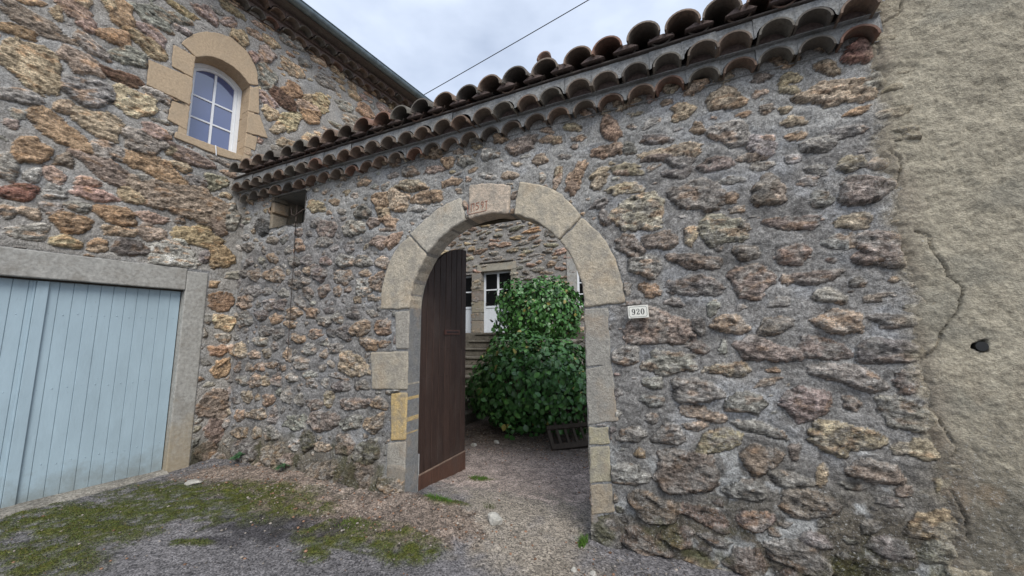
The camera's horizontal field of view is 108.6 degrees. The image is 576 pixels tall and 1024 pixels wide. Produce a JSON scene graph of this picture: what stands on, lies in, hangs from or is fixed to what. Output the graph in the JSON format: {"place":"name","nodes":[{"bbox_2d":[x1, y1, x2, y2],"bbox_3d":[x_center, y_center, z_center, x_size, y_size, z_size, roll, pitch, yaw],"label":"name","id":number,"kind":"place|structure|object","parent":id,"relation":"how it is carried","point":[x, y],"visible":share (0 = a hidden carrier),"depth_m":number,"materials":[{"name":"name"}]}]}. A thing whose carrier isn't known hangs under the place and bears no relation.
{"place":"outdoors","nodes":[
{"label":"outdoors","id":0,"kind":"place"},
{"bbox_2d":[0,416,741,575],"bbox_3d":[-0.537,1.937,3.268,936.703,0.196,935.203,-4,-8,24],"label":"ground","id":1,"kind":"structure","parent":0,"point":[455,558],"depth_m":2.86,"materials":[{"name":"grey gravel"}]},
{"bbox_2d":[0,469,168,518],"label":"garage threshold","id":2,"kind":"object","parent":1,"relation":"on","point":[57,498],"visible":1,"depth_m":3.50,"materials":[{"name":"grey concrete"}]},
{"bbox_2d":[184,479,202,485],"bbox_3d":[-3.273,1.986,3.768,0.201,0.043,0.114,-4,-8,24],"label":"loose stone","id":3,"kind":"object","parent":1,"relation":"on","point":[192,482],"visible":1,"depth_m":3.74,"materials":[{"name":"white stone"}]},
{"bbox_2d":[0,0,450,507],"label":"stone house","id":4,"kind":"structure","parent":1,"relation":"on","point":[122,211],"depth_m":4.03,"materials":[{"name":"stone"}]},
{"bbox_2d":[0,278,180,507],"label":"garage door","id":5,"kind":"structure","parent":4,"relation":"in","point":[86,370],"depth_m":3.66,"materials":[{"name":"blue paint"}]},
{"bbox_2d":[187,63,241,152],"bbox_3d":[-4.021,-2.396,4.942,0.050,1.184,0.609,-5,-9,30],"label":"window","id":6,"kind":"structure","parent":4,"relation":"in","point":[214,111],"depth_m":4.97,"materials":[{"name":"clear glass"}]},
{"bbox_2d":[424,0,588,94],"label":"overhead wire","id":7,"kind":"object","parent":4,"relation":"attached to","point":[508,46],"visible":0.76,"depth_m":7.88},
{"bbox_2d":[230,452,244,459],"bbox_3d":[-3.170,1.934,4.247,0.169,0.062,0.183,-4,-8,24],"label":"plant","id":8,"kind":"object","parent":1,"relation":"on","point":[238,454],"visible":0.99,"depth_m":4.21,"materials":[{"name":"green plant"}]},
{"bbox_2d":[0,476,493,575],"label":"moss","id":9,"kind":"object","parent":1,"relation":"on","point":[133,530],"visible":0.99,"depth_m":2.96,"materials":[{"name":"green plant"}]},
{"bbox_2d":[275,463,289,469],"bbox_3d":[-2.442,1.889,3.908,0.152,0.051,0.141,-4,-8,24],"label":"plant","id":10,"kind":"object","parent":1,"relation":"on","point":[279,466],"visible":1,"depth_m":3.89,"materials":[{"name":"green plant"}]},
{"bbox_2d":[334,515,373,532],"bbox_3d":[-1.252,1.860,2.897,0.401,0.070,0.210,-4,-8,24],"label":"grass tuft","id":11,"kind":"object","parent":1,"relation":"on","point":[352,526],"visible":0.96,"depth_m":2.89,"materials":[{"name":"green plant"}]},
{"bbox_2d":[424,492,452,502],"bbox_3d":[-0.650,1.861,3.270,0.325,0.090,0.155,-4,-8,24],"label":"grass tuft","id":12,"kind":"object","parent":1,"relation":"on","point":[438,497],"visible":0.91,"depth_m":3.25,"materials":[{"name":"green plant"}]},
{"bbox_2d":[469,474,489,480],"bbox_3d":[-0.350,2.040,3.961,0.268,0.059,0.153,-4,-8,24],"label":"grass tuft","id":13,"kind":"object","parent":1,"relation":"on","point":[480,478],"visible":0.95,"depth_m":3.95,"materials":[{"name":"green plant"}]},
{"bbox_2d":[465,333,518,424],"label":"stone steps","id":14,"kind":"structure","parent":1,"relation":"on","point":[478,346],"depth_m":8.75,"materials":[{"name":"grey stone"}]},
{"bbox_2d":[487,512,502,525],"bbox_3d":[-0.136,1.844,2.917,0.121,0.106,0.106,0,-7,-5],"label":"loose stone","id":15,"kind":"object","parent":1,"relation":"on","point":[495,519],"visible":0.94,"depth_m":2.90,"materials":[{"name":"white stone"}]},
{"bbox_2d":[465,332,584,347],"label":"terrace","id":16,"kind":"structure","parent":1,"relation":"on","point":[470,336],"depth_m":10.04,"materials":[{"name":"stone"}]},
{"bbox_2d":[465,324,587,439],"bbox_3d":[0.386,1.552,6.379,2.734,1.833,2.201,-4,-8,24],"label":"leafy bush","id":17,"kind":"object","parent":1,"relation":"on","point":[551,377],"visible":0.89,"depth_m":5.76,"materials":[{"name":"green plant"}]},
{"bbox_2d":[495,339,584,420],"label":"retaining wall","id":18,"kind":"structure","parent":1,"relation":"on","point":[581,342],"depth_m":7.06,"materials":[{"name":"stone"}]},
{"bbox_2d":[488,275,583,338],"bbox_3d":[0.558,0.452,8.272,2.134,1.479,1.835,-4,-8,24],"label":"leafy bush","id":19,"kind":"object","parent":18,"relation":"on","point":[558,312],"visible":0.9,"depth_m":7.75,"materials":[{"name":"green plant"}]},
{"bbox_2d":[545,405,587,450],"bbox_3d":[0.988,2.041,5.440,1.007,0.521,0.479,1,-8,-13],"label":"wooden pallet","id":20,"kind":"object","parent":1,"relation":"on","point":[569,444],"visible":0.55,"depth_m":5.32,"materials":[{"name":"brown wood"}]},
{"bbox_2d":[574,533,588,548],"bbox_3d":[0.515,1.793,2.628,0.142,0.077,0.168,-4,-8,24],"label":"grass tuft","id":21,"kind":"object","parent":1,"relation":"on","point":[584,540],"visible":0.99,"depth_m":2.62,"materials":[{"name":"green plant"}]},
{"bbox_2d":[590,570,596,575],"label":"loose stone","id":22,"kind":"object","parent":1,"relation":"on","point":[592,572],"visible":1,"depth_m":2.29,"materials":[{"name":"white stone"}]},
{"bbox_2d":[209,0,992,575],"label":"gate wall","id":23,"kind":"structure","parent":1,"relation":"on","point":[715,190],"depth_m":2.63,"materials":[{"name":"stone"}]},
{"bbox_2d":[290,204,305,221],"bbox_3d":[-2.582,-0.903,4.450,0.233,0.220,0.084,-3,-8,19],"label":"iron hook","id":24,"kind":"object","parent":23,"relation":"attached to","point":[296,212],"visible":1,"depth_m":4.42,"materials":[{"name":"black metal"}]},
{"bbox_2d":[287,222,295,358],"bbox_3d":[-2.578,0.011,4.305,0.018,1.610,0.019,-4,-8,24],"label":"iron rod","id":25,"kind":"object","parent":24,"relation":"hanging from","point":[291,290],"visible":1,"depth_m":4.30,"materials":[{"name":"black metal"}]},
{"bbox_2d":[537,51,551,61],"bbox_3d":[0.300,-1.986,3.220,0.130,0.085,0.140,-4,-8,24],"label":"broken tile","id":26,"kind":"object","parent":23,"relation":"on","point":[543,54],"visible":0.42,"depth_m":3.18,"materials":[{"name":"ceramic"}]},
{"bbox_2d":[628,305,648,318],"bbox_3d":[0.910,0.172,2.651,0.141,0.095,0.036,-4,-8,24],"label":"house number plate","id":27,"kind":"object","parent":23,"relation":"attached to","point":[639,311],"visible":1,"depth_m":2.63,"materials":[{"name":"beige ceramic"}]},
{"bbox_2d":[869,0,1023,575],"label":"rendered wall","id":28,"kind":"structure","parent":1,"relation":"on","point":[960,179],"depth_m":2.02,"materials":[{"name":"plaster"}]},
{"bbox_2d":[483,501,495,508],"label":"grass tuft","id":29,"kind":"object","parent":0,"point":[490,506],"visible":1,"depth_m":3.21,"materials":[{"name":"green plant"}]},
{"bbox_2d":[450,220,583,332],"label":"courtyard house","id":30,"kind":"structure","parent":0,"point":[497,254],"depth_m":11.79,"materials":[{"name":"stone"}]},
{"bbox_2d":[466,276,471,332],"bbox_3d":[-1.645,0.552,12.386,0.880,1.910,0.054,-4,-8,24],"label":"house door","id":31,"kind":"structure","parent":30,"relation":"in","point":[468,278],"depth_m":12.29,"materials":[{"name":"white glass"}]},
{"bbox_2d":[484,270,510,332],"bbox_3d":[-0.445,0.438,11.812,1.050,1.970,0.110,-4,-8,24],"label":"house door","id":32,"kind":"structure","parent":30,"relation":"in","point":[492,280],"depth_m":11.92,"materials":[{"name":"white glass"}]},
{"bbox_2d":[577,271,583,306],"bbox_3d":[2.376,-0.176,10.566,1.020,1.440,0.053,-4,-8,24],"label":"window","id":33,"kind":"structure","parent":30,"relation":"in","point":[579,285],"depth_m":10.73,"materials":[{"name":"white glass"}]},
{"bbox_2d":[303,0,746,101],"label":"sky","id":34,"kind":"structure","parent":0,"point":[427,43],"materials":[{"name":"white"}]}
]}

